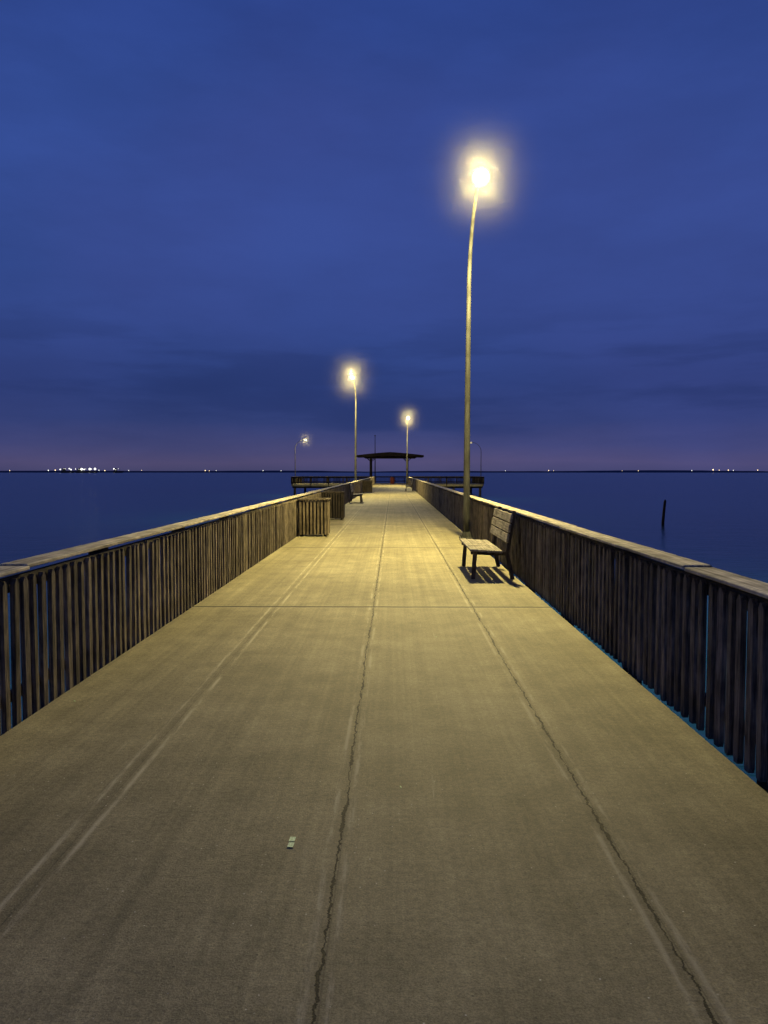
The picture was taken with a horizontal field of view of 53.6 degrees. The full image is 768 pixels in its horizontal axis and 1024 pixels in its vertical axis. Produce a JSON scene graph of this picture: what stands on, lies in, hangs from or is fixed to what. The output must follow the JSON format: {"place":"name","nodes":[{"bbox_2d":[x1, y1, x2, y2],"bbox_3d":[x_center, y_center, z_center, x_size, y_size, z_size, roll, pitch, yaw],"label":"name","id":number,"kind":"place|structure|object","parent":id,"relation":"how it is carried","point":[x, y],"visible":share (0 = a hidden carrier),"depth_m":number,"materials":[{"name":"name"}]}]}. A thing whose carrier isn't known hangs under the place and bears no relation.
{"place":"outdoors","nodes":[
{"label":"outdoors","id":0,"kind":"place"},
{"bbox_2d":[60,468,74,472],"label":"ship","id":1,"kind":"object","parent":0,"point":[64,470],"visible":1,"depth_m":2603.54,"materials":[{"name":"metal"}]},
{"bbox_2d":[75,468,97,472],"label":"ship","id":2,"kind":"object","parent":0,"point":[79,470],"visible":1,"depth_m":2602.69,"materials":[{"name":"metal"}]},
{"bbox_2d":[287,837,295,846],"bbox_3d":[-0.399,1.425,3.283,0.028,0.001,0.093,0,3,1],"label":"sticker","id":3,"kind":"object","parent":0,"point":[291,844],"visible":1,"depth_m":3.28,"materials":[{"name":"white paper"}]},
{"bbox_2d":[0,473,767,783],"bbox_3d":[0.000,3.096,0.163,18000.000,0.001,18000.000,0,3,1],"label":"water","id":4,"kind":"structure","parent":0,"point":[718,520],"depth_m":70.43,"materials":[{"name":"blue liquid"}]},
{"bbox_2d":[0,483,767,1023],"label":"pier deck","id":5,"kind":"structure","parent":4,"relation":"in","point":[490,793],"depth_m":3.48,"materials":[{"name":"concrete"}]},
{"bbox_2d":[0,477,374,735],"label":"railing","id":6,"kind":"object","parent":5,"relation":"on","point":[95,620],"visible":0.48,"depth_m":6.52,"materials":[{"name":"brown wood"}]},
{"bbox_2d":[293,476,303,483],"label":"railing","id":7,"kind":"object","parent":5,"relation":"on","point":[298,479],"visible":0.41,"depth_m":108.10,"materials":[{"name":"brown wood"}]},
{"bbox_2d":[297,498,330,536],"bbox_3d":[-1.754,0.123,19.155,0.770,0.940,0.770,0,3,1],"label":"trash bin","id":8,"kind":"object","parent":5,"relation":"on","point":[314,517],"visible":1,"depth_m":18.81,"materials":[{"name":"brown wood"}]},
{"bbox_2d":[291,477,369,485],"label":"railing","id":9,"kind":"object","parent":5,"relation":"on","point":[304,482],"visible":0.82,"depth_m":99.94,"materials":[{"name":"brown wood"}]},
{"bbox_2d":[321,491,344,519],"bbox_3d":[-1.716,-0.224,25.746,0.770,0.940,0.770,0,3,1],"label":"trash bin","id":10,"kind":"object","parent":5,"relation":"on","point":[337,504],"visible":0.73,"depth_m":25.39,"materials":[{"name":"brown wood"}]},
{"bbox_2d":[351,376,356,480],"bbox_3d":[-2.111,-5.092,52.285,0.459,8.445,2.366,0,3,7],"label":"street lamp","id":11,"kind":"object","parent":5,"relation":"on","point":[355,473],"visible":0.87,"depth_m":53.18,"materials":[{"name":"metal"}]},
{"bbox_2d":[349,483,362,502],"bbox_3d":[-1.473,-1.014,40.024,0.694,1.029,1.864,0,3,1],"label":"bench","id":12,"kind":"object","parent":5,"relation":"on","point":[357,494],"visible":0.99,"depth_m":39.26,"materials":[{"name":"brown wood"}]},
{"bbox_2d":[363,480,372,492],"bbox_3d":[-1.281,-1.974,58.997,0.770,0.940,0.770,0,3,1],"label":"trash bin","id":13,"kind":"object","parent":5,"relation":"on","point":[367,486],"visible":1,"depth_m":58.65,"materials":[{"name":"brown wood"}]},
{"bbox_2d":[305,476,472,482],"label":"railing","id":14,"kind":"object","parent":5,"relation":"on","point":[385,481],"visible":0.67,"depth_m":112.94,"materials":[{"name":"brown wood"}]},
{"bbox_2d":[357,452,423,476],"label":"shelter","id":15,"kind":"object","parent":5,"relation":"on","point":[386,455],"visible":0.85,"depth_m":103.79,"materials":[{"name":"brown wood"}]},
{"bbox_2d":[406,417,408,485],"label":"street lamp","id":16,"kind":"object","parent":5,"relation":"on","point":[407,457],"visible":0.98,"depth_m":89.76,"materials":[{"name":"metal"}]},
{"bbox_2d":[412,477,483,485],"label":"railing","id":17,"kind":"object","parent":5,"relation":"on","point":[450,479],"visible":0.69,"depth_m":99.74,"materials":[{"name":"brown wood"}]},
{"bbox_2d":[459,176,483,538],"bbox_3d":[2.022,-3.307,17.169,0.378,7.999,2.271,0,3,-1],"label":"street lamp","id":18,"kind":"object","parent":5,"relation":"on","point":[466,533],"visible":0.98,"depth_m":18.10,"materials":[{"name":"metal"}]},
{"bbox_2d":[473,476,482,483],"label":"railing","id":19,"kind":"object","parent":5,"relation":"on","point":[478,479],"visible":0.5,"depth_m":106.06,"materials":[{"name":"brown wood"}]},
{"bbox_2d":[459,506,515,578],"bbox_3d":[1.630,0.455,12.120,0.694,1.029,1.864,0,3,1],"label":"bench","id":20,"kind":"object","parent":5,"relation":"on","point":[475,547],"visible":1,"depth_m":11.56,"materials":[{"name":"brown wood"}]},
{"bbox_2d":[408,477,767,792],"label":"railing","id":21,"kind":"object","parent":5,"relation":"on","point":[634,611],"visible":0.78,"depth_m":5.44,"materials":[{"name":"brown wood"}]},
{"bbox_2d":[661,500,665,524],"bbox_3d":[16.263,0.776,44.212,0.260,3.003,0.180,0,3,1],"label":"mooring pile","id":22,"kind":"object","parent":4,"relation":"in","point":[663,514],"visible":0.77,"depth_m":44.11,"materials":[{"name":"brown wood"}]},
{"bbox_2d":[0,470,767,472],"bbox_3d":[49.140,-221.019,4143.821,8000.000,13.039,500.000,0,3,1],"label":"hills","id":23,"kind":"structure","parent":0,"point":[659,471],"depth_m":3915.48,"materials":[{"name":"black"}]},
{"bbox_2d":[0,0,767,471],"label":"sky","id":24,"kind":"structure","parent":0,"point":[217,217],"materials":[{"name":"blue"}]}
]}

